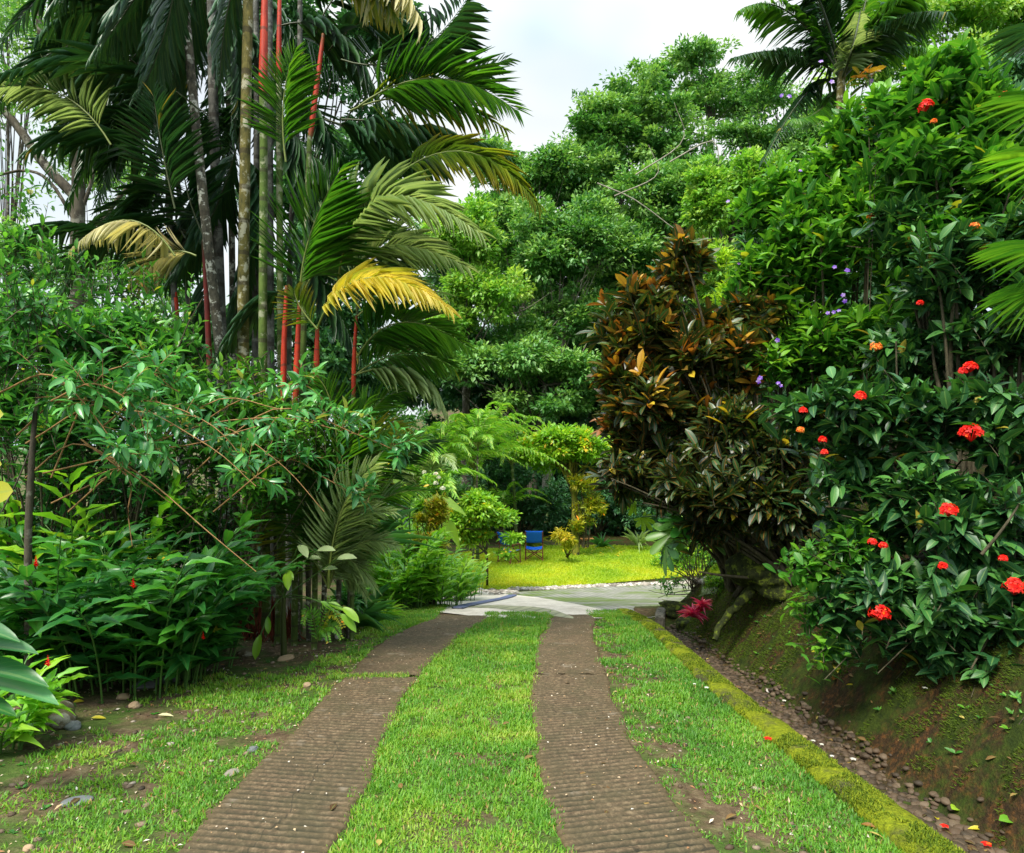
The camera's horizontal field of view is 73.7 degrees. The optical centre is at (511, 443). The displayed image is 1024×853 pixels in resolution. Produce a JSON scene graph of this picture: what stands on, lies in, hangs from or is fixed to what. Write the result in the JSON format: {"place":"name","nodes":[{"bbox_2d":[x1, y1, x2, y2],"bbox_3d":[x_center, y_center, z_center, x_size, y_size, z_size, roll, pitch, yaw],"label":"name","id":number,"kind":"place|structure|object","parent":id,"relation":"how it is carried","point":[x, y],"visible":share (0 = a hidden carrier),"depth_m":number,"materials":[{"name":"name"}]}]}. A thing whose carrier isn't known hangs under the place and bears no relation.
{"place":"outdoors","nodes":[
{"label":"outdoors","id":0,"kind":"place"},
{"bbox_2d":[177,676,418,852],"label":"driveway track","id":1,"kind":"structure","parent":0,"point":[333,731],"depth_m":3.60,"materials":[{"name":"concrete"}]},
{"bbox_2d":[348,615,486,675],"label":"driveway track","id":2,"kind":"structure","parent":0,"point":[398,652],"depth_m":7.32,"materials":[{"name":"concrete"}]},
{"bbox_2d":[394,594,608,618],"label":"pavement","id":3,"kind":"structure","parent":0,"point":[562,607],"depth_m":11.35,"materials":[{"name":"concrete"}]},
{"bbox_2d":[0,0,1003,445],"label":"sky","id":4,"kind":"structure","parent":0,"point":[561,46],"materials":[{"name":"white"}]},
{"bbox_2d":[0,377,1023,852],"bbox_3d":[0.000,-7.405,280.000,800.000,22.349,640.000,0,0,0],"label":"ground","id":5,"kind":"structure","parent":0,"point":[864,695],"depth_m":4.24,"materials":[{"name":"plant"}]},
{"bbox_2d":[0,0,54,494],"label":"background tree","id":6,"kind":"object","parent":5,"relation":"on","point":[7,129],"visible":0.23,"depth_m":21.85,"materials":[{"name":"green plant"}]},
{"bbox_2d":[0,623,58,716],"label":"broad leaf ginger","id":7,"kind":"object","parent":5,"relation":"on","point":[18,677],"visible":1,"depth_m":3.21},
{"bbox_2d":[0,249,85,668],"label":"slender tree","id":8,"kind":"object","parent":5,"relation":"on","point":[18,303],"visible":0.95,"depth_m":4.98,"materials":[{"name":"green plant"}]},
{"bbox_2d":[0,649,90,753],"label":"ginger clump","id":9,"kind":"object","parent":5,"relation":"on","point":[32,714],"visible":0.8,"depth_m":4.12,"materials":[{"name":"green plant"}]},
{"bbox_2d":[0,278,135,667],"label":"hedge shrub","id":10,"kind":"object","parent":5,"relation":"on","point":[11,402],"visible":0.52,"depth_m":6.14,"materials":[{"name":"green plant"}]},
{"bbox_2d":[0,0,164,511],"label":"bare branched tree","id":11,"kind":"object","parent":5,"relation":"on","point":[77,213],"visible":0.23,"depth_m":13.95,"materials":[{"name":"green plant"}]},
{"bbox_2d":[0,511,180,697],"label":"ginger clump","id":12,"kind":"object","parent":5,"relation":"on","point":[137,560],"visible":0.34,"depth_m":5.25,"materials":[{"name":"green plant"}]},
{"bbox_2d":[0,466,192,593],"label":"ginger clump","id":13,"kind":"object","parent":5,"relation":"on","point":[13,504],"visible":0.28,"depth_m":6.00,"materials":[{"name":"green plant"}]},
{"bbox_2d":[28,144,164,476],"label":"background tree","id":14,"kind":"object","parent":5,"relation":"on","point":[94,186],"visible":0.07,"depth_m":23.67,"materials":[{"name":"green plant"}]},
{"bbox_2d":[0,0,209,566],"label":"lipstick palm","id":15,"kind":"object","parent":5,"relation":"on","point":[65,65],"visible":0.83,"depth_m":7.56,"materials":[{"name":"plant"}]},
{"bbox_2d":[0,168,222,549],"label":"hedge shrub","id":16,"kind":"object","parent":5,"relation":"on","point":[18,237],"visible":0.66,"depth_m":7.18,"materials":[{"name":"green plant"}]},
{"bbox_2d":[3,289,226,557],"bbox_3d":[-3.717,0.278,6.704,1.961,3.687,1.453,0,0,0],"label":"hedge shrub","id":17,"kind":"object","parent":5,"relation":"on","point":[127,327],"visible":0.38,"depth_m":6.64,"materials":[{"name":"green plant"}]},
{"bbox_2d":[0,440,245,574],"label":"hedge shrub","id":18,"kind":"object","parent":5,"relation":"on","point":[159,480],"visible":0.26,"depth_m":6.66,"materials":[{"name":"green plant"}]},
{"bbox_2d":[0,511,282,703],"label":"ginger clump","id":19,"kind":"object","parent":5,"relation":"on","point":[204,609],"visible":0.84,"depth_m":5.27,"materials":[{"name":"green plant"}]},
{"bbox_2d":[0,0,284,551],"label":"lipstick palm","id":20,"kind":"object","parent":5,"relation":"on","point":[35,7],"visible":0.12,"depth_m":8.91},
{"bbox_2d":[0,0,305,641],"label":"lipstick palm","id":21,"kind":"object","parent":5,"relation":"on","point":[168,42],"visible":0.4,"depth_m":7.79,"materials":[{"name":"plant"}]},
{"bbox_2d":[1,7,346,415],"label":"lipstick palm","id":22,"kind":"object","parent":5,"relation":"on","point":[232,264],"visible":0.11,"depth_m":9.56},
{"bbox_2d":[53,0,296,542],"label":"lipstick palm","id":23,"kind":"object","parent":5,"relation":"on","point":[203,21],"visible":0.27,"depth_m":8.70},
{"bbox_2d":[32,535,317,685],"bbox_3d":[-3.030,1.481,6.138,2.150,1.285,2.244,0,0,25],"label":"ginger clump","id":24,"kind":"object","parent":5,"relation":"on","point":[227,638],"visible":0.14,"depth_m":5.86,"materials":[{"name":"green plant"}]},
{"bbox_2d":[49,0,301,613],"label":"lipstick palm","id":25,"kind":"object","parent":5,"relation":"on","point":[285,33],"visible":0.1,"depth_m":9.47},
{"bbox_2d":[91,0,259,547],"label":"lipstick palm","id":26,"kind":"object","parent":5,"relation":"on","point":[256,163],"visible":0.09,"depth_m":9.17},
{"bbox_2d":[125,105,234,556],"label":"lipstick palm","id":27,"kind":"object","parent":5,"relation":"on","point":[160,265],"visible":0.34,"depth_m":8.24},
{"bbox_2d":[159,132,259,504],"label":"lipstick palm","id":28,"kind":"object","parent":5,"relation":"on","point":[224,209],"visible":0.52,"depth_m":8.86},
{"bbox_2d":[0,330,431,571],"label":"arching shrub","id":29,"kind":"object","parent":5,"relation":"on","point":[144,445],"visible":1,"depth_m":5.25,"materials":[{"name":"green plant"}]},
{"bbox_2d":[0,603,448,852],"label":"lawn grass","id":30,"kind":"structure","parent":5,"relation":"on","point":[415,616],"depth_m":4.00,"materials":[{"name":"plant"}]},
{"bbox_2d":[129,350,335,655],"bbox_3d":[-2.773,0.623,6.851,1.945,3.132,1.506,0,0,0],"label":"hedge shrub","id":31,"kind":"object","parent":5,"relation":"on","point":[253,494],"visible":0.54,"depth_m":6.72,"materials":[{"name":"green plant"}]},
{"bbox_2d":[206,0,260,635],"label":"lipstick palm","id":32,"kind":"object","parent":5,"relation":"on","point":[220,46],"visible":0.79,"depth_m":7.86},
{"bbox_2d":[209,39,324,643],"bbox_3d":[-2.762,-1.005,7.577,1.547,6.663,0.748,0,0,44],"label":"lipstick palm","id":33,"kind":"object","parent":5,"relation":"on","point":[299,82],"visible":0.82,"depth_m":7.28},
{"bbox_2d":[167,224,397,555],"bbox_3d":[-5.699,-0.975,17.090,5.942,9.681,4.361,0,0,0],"label":"background tree","id":34,"kind":"object","parent":5,"relation":"on","point":[334,354],"visible":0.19,"depth_m":16.40,"materials":[{"name":"green plant"}]},
{"bbox_2d":[199,0,379,603],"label":"lipstick palm","id":35,"kind":"object","parent":5,"relation":"on","point":[295,149],"visible":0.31,"depth_m":9.08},
{"bbox_2d":[249,545,358,659],"bbox_3d":[-2.041,1.596,6.660,1.164,1.234,0.549,0,0,0],"label":"plant","id":36,"kind":"object","parent":5,"relation":"on","point":[349,616],"visible":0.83,"depth_m":6.65,"materials":[{"name":"green plant"}]},
{"bbox_2d":[300,597,345,643],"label":"fern","id":37,"kind":"object","parent":5,"relation":"on","point":[321,632],"visible":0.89,"depth_m":6.94,"materials":[{"name":"green plant"}]},
{"bbox_2d":[234,0,426,573],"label":"background tree","id":38,"kind":"object","parent":5,"relation":"on","point":[350,153],"visible":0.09,"depth_m":18.73,"materials":[{"name":"green plant"}]},
{"bbox_2d":[251,148,411,645],"bbox_3d":[-1.823,-0.364,7.313,1.686,5.365,1.010,0,0,8],"label":"lipstick palm","id":39,"kind":"object","parent":5,"relation":"on","point":[328,245],"visible":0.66,"depth_m":6.95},
{"bbox_2d":[258,0,422,639],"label":"lipstick palm","id":40,"kind":"object","parent":5,"relation":"on","point":[380,11],"visible":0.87,"depth_m":7.66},
{"bbox_2d":[237,361,448,640],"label":"lipstick palm","id":41,"kind":"object","parent":5,"relation":"on","point":[346,527],"visible":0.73,"depth_m":7.13,"materials":[{"name":"plant"}]},
{"bbox_2d":[305,570,404,635],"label":"strap leaf plant","id":42,"kind":"object","parent":5,"relation":"on","point":[371,616],"visible":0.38,"depth_m":8.42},
{"bbox_2d":[273,256,462,649],"bbox_3d":[-1.517,0.210,6.697,1.909,4.181,0.823,0,0,25],"label":"lipstick palm","id":43,"kind":"object","parent":5,"relation":"on","point":[363,276],"visible":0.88,"depth_m":6.63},
{"bbox_2d":[284,507,454,576],"bbox_3d":[-1.821,1.515,8.933,2.145,1.780,1.952,0,0,0],"label":"strap leaf plant","id":44,"kind":"object","parent":5,"relation":"on","point":[401,537],"visible":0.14,"depth_m":8.81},
{"bbox_2d":[291,390,455,525],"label":"background tree","id":45,"kind":"object","parent":5,"relation":"on","point":[408,418],"visible":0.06,"depth_m":18.99,"materials":[{"name":"green plant"}]},
{"bbox_2d":[276,0,520,596],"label":"lipstick palm","id":46,"kind":"object","parent":5,"relation":"on","point":[349,58],"visible":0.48,"depth_m":8.57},
{"bbox_2d":[304,157,496,639],"bbox_3d":[-1.273,-0.350,7.509,1.944,5.385,2.338,0,0,-13],"label":"lipstick palm","id":47,"kind":"object","parent":5,"relation":"on","point":[414,196],"visible":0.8,"depth_m":7.46,"materials":[{"name":"plant"}]},
{"bbox_2d":[364,526,452,609],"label":"ginger clump","id":48,"kind":"object","parent":5,"relation":"on","point":[424,555],"visible":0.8,"depth_m":10.48,"materials":[{"name":"green plant"}]},
{"bbox_2d":[0,632,816,851],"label":"verge weeds","id":49,"kind":"object","parent":5,"relation":"on","point":[223,778],"visible":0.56,"depth_m":3.85,"materials":[{"name":"green plant"}]},
{"bbox_2d":[0,620,825,852],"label":"soil debris","id":50,"kind":"object","parent":5,"relation":"on","point":[142,823],"visible":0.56,"depth_m":4.06,"materials":[{"name":"soil"}]},
{"bbox_2d":[298,4,545,631],"bbox_3d":[-0.917,-1.620,8.408,3.076,8.024,2.202,0,0,29],"label":"lipstick palm","id":51,"kind":"object","parent":5,"relation":"on","point":[430,144],"visible":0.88,"depth_m":7.58,"materials":[{"name":"plant"}]},
{"bbox_2d":[404,491,452,604],"bbox_3d":[-1.435,1.798,11.489,0.898,2.019,0.744,0,0,-43],"label":"yellow croton","id":52,"kind":"object","parent":5,"relation":"on","point":[434,517],"visible":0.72,"depth_m":11.51,"materials":[{"name":"green plant"}]},
{"bbox_2d":[378,550,480,606],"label":"ginger clump","id":53,"kind":"object","parent":5,"relation":"on","point":[459,581],"visible":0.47,"depth_m":10.97,"materials":[{"name":"green plant"}]},
{"bbox_2d":[410,468,452,529],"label":"white flower shrub","id":54,"kind":"object","parent":5,"relation":"on","point":[437,481],"visible":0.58,"depth_m":14.31,"materials":[{"name":"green plant"}]},
{"bbox_2d":[378,442,496,498],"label":"areca palm","id":55,"kind":"object","parent":5,"relation":"on","point":[439,459],"visible":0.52,"depth_m":16.67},
{"bbox_2d":[0,622,880,852],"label":"leaf litter","id":56,"kind":"object","parent":5,"relation":"on","point":[57,806],"visible":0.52,"depth_m":4.10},
{"bbox_2d":[326,610,577,852],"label":"grass strip","id":57,"kind":"object","parent":5,"relation":"on","point":[478,638],"depth_m":4.07,"materials":[{"name":"plant"}]},
{"bbox_2d":[413,421,527,479],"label":"areca palm","id":58,"kind":"object","parent":5,"relation":"on","point":[451,445],"visible":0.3,"depth_m":19.65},
{"bbox_2d":[424,401,529,558],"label":"areca palm","id":59,"kind":"object","parent":5,"relation":"on","point":[484,436],"visible":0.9,"depth_m":19.93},
{"bbox_2d":[420,188,537,488],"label":"forest tree","id":60,"kind":"object","parent":5,"relation":"on","point":[491,288],"visible":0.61,"depth_m":32.15,"materials":[{"name":"green plant"}]},
{"bbox_2d":[443,487,526,585],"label":"tree","id":61,"kind":"object","parent":5,"relation":"on","point":[482,510],"visible":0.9,"depth_m":16.19,"materials":[{"name":"green plant"}]},
{"bbox_2d":[422,413,569,558],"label":"areca palm","id":62,"kind":"object","parent":5,"relation":"on","point":[505,446],"visible":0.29,"depth_m":21.85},
{"bbox_2d":[396,312,602,479],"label":"forest tree","id":63,"kind":"object","parent":5,"relation":"on","point":[450,394],"visible":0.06,"depth_m":36.88,"materials":[{"name":"green plant"}]},
{"bbox_2d":[455,415,579,542],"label":"areca palm","id":64,"kind":"object","parent":5,"relation":"on","point":[517,433],"visible":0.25,"depth_m":25.37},
{"bbox_2d":[464,443,586,533],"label":"garden shrub","id":65,"kind":"object","parent":5,"relation":"on","point":[528,507],"visible":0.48,"depth_m":26.64,"materials":[{"name":"green plant"}]},
{"bbox_2d":[36,544,1018,850],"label":"dead leaves","id":66,"kind":"object","parent":5,"relation":"on","point":[130,842],"visible":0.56,"depth_m":3.81,"materials":[{"name":"brown plant"}]},
{"bbox_2d":[420,330,635,520],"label":"forest tree","id":67,"kind":"object","parent":5,"relation":"on","point":[521,361],"visible":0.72,"depth_m":30.31,"materials":[{"name":"green plant"}]},
{"bbox_2d":[463,128,600,435],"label":"forest tree","id":68,"kind":"object","parent":5,"relation":"on","point":[553,169],"visible":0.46,"depth_m":38.98,"materials":[{"name":"green plant"}]},
{"bbox_2d":[507,420,622,554],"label":"spreading tree","id":69,"kind":"object","parent":5,"relation":"on","point":[570,445],"visible":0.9,"depth_m":22.50,"materials":[{"name":"green plant"}]},
{"bbox_2d":[390,139,754,431],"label":"forest tree","id":70,"kind":"object","parent":5,"relation":"on","point":[567,295],"visible":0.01,"depth_m":42.55,"materials":[{"name":"green plant"}]},
{"bbox_2d":[485,186,663,488],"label":"forest tree","id":71,"kind":"object","parent":5,"relation":"on","point":[554,248],"visible":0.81,"depth_m":33.26,"materials":[{"name":"green plant"}]},
{"bbox_2d":[359,324,793,460],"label":"forest tree","id":72,"kind":"object","parent":5,"relation":"on","point":[482,404],"visible":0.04,"depth_m":41.13,"materials":[{"name":"green plant"}]},
{"bbox_2d":[240,387,916,535],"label":"undergrowth","id":73,"kind":"object","parent":5,"relation":"on","point":[564,521],"visible":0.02,"depth_m":28.83,"materials":[{"name":"green plant"}]},
{"bbox_2d":[567,473,606,547],"bbox_3d":[2.520,2.196,22.625,1.472,2.533,1.131,0,0,0],"label":"variegated croton","id":74,"kind":"object","parent":5,"relation":"on","point":[581,523],"visible":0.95,"depth_m":22.60,"materials":[{"name":"yellow plant"}]},
{"bbox_2d":[477,576,721,594],"bbox_3d":[2.083,2.705,13.476,5.950,2.135,10.091,0,0,0],"label":"stone border","id":75,"kind":"object","parent":5,"relation":"on","point":[509,590],"visible":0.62,"depth_m":17.22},
{"bbox_2d":[553,473,646,534],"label":"garden shrub","id":76,"kind":"object","parent":5,"relation":"on","point":[614,513],"visible":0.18,"depth_m":27.38,"materials":[{"name":"green plant"}]},
{"bbox_2d":[546,56,717,437],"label":"forest tree","id":77,"kind":"object","parent":5,"relation":"on","point":[631,122],"visible":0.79,"depth_m":40.50,"materials":[{"name":"green plant"}]},
{"bbox_2d":[580,146,742,438],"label":"forest tree","id":78,"kind":"object","parent":5,"relation":"on","point":[663,192],"visible":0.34,"depth_m":35.03,"materials":[{"name":"green plant"}]},
{"bbox_2d":[618,491,725,575],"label":"philodendron","id":79,"kind":"object","parent":5,"relation":"on","point":[665,531],"visible":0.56,"depth_m":7.97,"materials":[{"name":"green plant"}]},
{"bbox_2d":[649,539,716,599],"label":"wispy shrub","id":80,"kind":"object","parent":5,"relation":"on","point":[693,579],"visible":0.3,"depth_m":10.67,"materials":[{"name":"green plant"}]},
{"bbox_2d":[575,224,792,591],"bbox_3d":[2.188,-0.436,8.455,2.779,4.684,1.517,0,0,0],"label":"copper croton","id":81,"kind":"object","parent":5,"relation":"on","point":[654,330],"visible":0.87,"depth_m":8.38,"materials":[{"name":"brown plant"}]},
{"bbox_2d":[582,389,831,582],"bbox_3d":[2.241,0.437,7.979,2.776,2.225,1.921,0,0,0],"label":"copper croton","id":82,"kind":"object","parent":5,"relation":"on","point":[662,475],"visible":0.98,"depth_m":7.56,"materials":[{"name":"green plant"}]},
{"bbox_2d":[632,31,794,160],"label":"forest tree","id":83,"kind":"object","parent":5,"relation":"on","point":[690,58],"visible":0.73,"depth_m":45.61,"materials":[{"name":"green plant"}]},
{"bbox_2d":[677,145,795,388],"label":"forest tree","id":84,"kind":"object","parent":5,"relation":"on","point":[711,190],"visible":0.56,"depth_m":24.59,"materials":[{"name":"green plant"}]},
{"bbox_2d":[585,608,904,852],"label":"verge grass","id":85,"kind":"structure","parent":5,"relation":"on","point":[636,632],"depth_m":4.11,"materials":[{"name":"plant"}]},
{"bbox_2d":[703,238,792,465],"bbox_3d":[3.723,-0.896,10.459,1.592,4.470,0.869,0,0,0],"label":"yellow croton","id":86,"kind":"object","parent":5,"relation":"on","point":[724,259],"visible":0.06,"depth_m":10.42,"materials":[{"name":"green plant"}]},
{"bbox_2d":[725,549,790,601],"bbox_3d":[2.995,1.478,7.908,1.073,0.549,0.973,0,0,0],"label":"mossy rock","id":87,"kind":"object","parent":5,"relation":"on","point":[763,581],"visible":0.47,"depth_m":7.63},
{"bbox_2d":[712,586,757,641],"bbox_3d":[2.619,1.749,7.777,0.867,0.922,0.181,0,0,-19],"label":"root","id":88,"kind":"object","parent":87,"relation":"attached to","point":[746,595],"visible":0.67,"depth_m":7.71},
{"bbox_2d":[707,49,865,429],"bbox_3d":[16.457,-11.300,40.204,9.943,22.999,5.610,0,0,10],"label":"forest tree","id":89,"kind":"object","parent":5,"relation":"on","point":[745,132],"visible":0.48,"depth_m":39.53,"materials":[{"name":"green plant"}]},
{"bbox_2d":[617,608,959,852],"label":"kerb","id":90,"kind":"structure","parent":5,"relation":"on","point":[772,726],"depth_m":3.76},
{"bbox_2d":[621,609,964,852],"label":"moss tufts","id":91,"kind":"object","parent":90,"relation":"on","point":[919,830],"visible":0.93,"depth_m":3.72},
{"bbox_2d":[722,230,882,422],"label":"background tree","id":92,"kind":"object","parent":5,"relation":"on","point":[739,247],"visible":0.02,"depth_m":11.62,"materials":[{"name":"green plant"}]},
{"bbox_2d":[709,60,958,511],"bbox_3d":[4.102,-1.828,8.695,3.091,5.801,1.943,0,0,17],"label":"flowering shrub","id":93,"kind":"object","parent":5,"relation":"on","point":[802,217],"visible":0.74,"depth_m":8.44,"materials":[{"name":"green plant"}]},
{"bbox_2d":[763,513,909,685],"bbox_3d":[2.902,1.153,5.466,2.002,1.261,0.828,0,0,-26],"label":"shrub","id":94,"kind":"object","parent":5,"relation":"on","point":[811,564],"visible":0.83,"depth_m":5.08,"materials":[{"name":"green plant"}]},
{"bbox_2d":[726,0,955,440],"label":"coconut palm","id":95,"kind":"object","parent":5,"relation":"on","point":[883,28],"visible":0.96,"depth_m":14.85,"materials":[{"name":"plant"}]},
{"bbox_2d":[673,502,1023,848],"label":"bank moss","id":96,"kind":"object","parent":5,"relation":"on","point":[704,625],"visible":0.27,"depth_m":6.30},
{"bbox_2d":[758,300,1023,682],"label":"red ixora","id":97,"kind":"object","parent":5,"relation":"on","point":[965,532],"visible":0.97,"depth_m":4.83,"materials":[{"name":"green plant"}]},
{"bbox_2d":[785,47,1023,467],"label":"background tree","id":98,"kind":"object","parent":5,"relation":"on","point":[1017,79],"visible":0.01,"depth_m":10.90,"materials":[{"name":"green plant"}]},
{"bbox_2d":[810,0,1023,199],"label":"forest tree","id":99,"kind":"object","parent":5,"relation":"on","point":[988,18],"visible":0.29,"depth_m":27.08,"materials":[{"name":"green plant"}]},
{"bbox_2d":[846,49,988,509],"bbox_3d":[4.579,-1.830,7.819,1.460,5.398,0.527,0,0,37],"label":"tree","id":100,"kind":"object","parent":5,"relation":"on","point":[862,76],"visible":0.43,"depth_m":8.09,"materials":[{"name":"green plant"}]},
{"bbox_2d":[843,27,1023,484],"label":"flowering shrub","id":101,"kind":"object","parent":5,"relation":"on","point":[944,85],"visible":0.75,"depth_m":6.91,"materials":[{"name":"green plant"}]},
{"bbox_2d":[851,183,1023,486],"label":"dark shrub","id":102,"kind":"object","parent":5,"relation":"on","point":[949,342],"visible":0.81,"depth_m":6.39,"materials":[{"name":"green plant"}]},
{"bbox_2d":[864,611,1013,696],"bbox_3d":[3.153,1.334,4.698,1.356,1.330,1.528,0,0,35],"label":"shrub","id":103,"kind":"object","parent":5,"relation":"on","point":[946,664],"visible":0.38,"depth_m":4.55,"materials":[{"name":"green plant"}]},
{"bbox_2d":[966,23,1023,340],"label":"fan palm","id":104,"kind":"object","parent":5,"relation":"on","point":[1011,38],"visible":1,"depth_m":4.64,"materials":[{"name":"green plant"}]},
{"bbox_2d":[533,614,606,673],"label":"driveway track","id":105,"kind":"structure","parent":0,"point":[569,633],"depth_m":7.20,"materials":[{"name":"concrete"}]},
{"bbox_2d":[444,544,756,589],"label":"lawn","id":106,"kind":"structure","parent":0,"point":[713,570],"depth_m":20.40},
{"bbox_2d":[504,576,715,616],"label":"road","id":107,"kind":"structure","parent":0,"point":[616,597],"depth_m":15.00,"materials":[{"name":"asphalt"}]},
{"bbox_2d":[529,674,719,852],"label":"driveway track","id":108,"kind":"structure","parent":0,"point":[582,704],"depth_m":3.62,"materials":[{"name":"concrete"}]},
{"bbox_2d":[665,623,1008,852],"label":"gravel","id":109,"kind":"structure","parent":0,"point":[961,833],"depth_m":4.75,"materials":[{"name":"gravel"}]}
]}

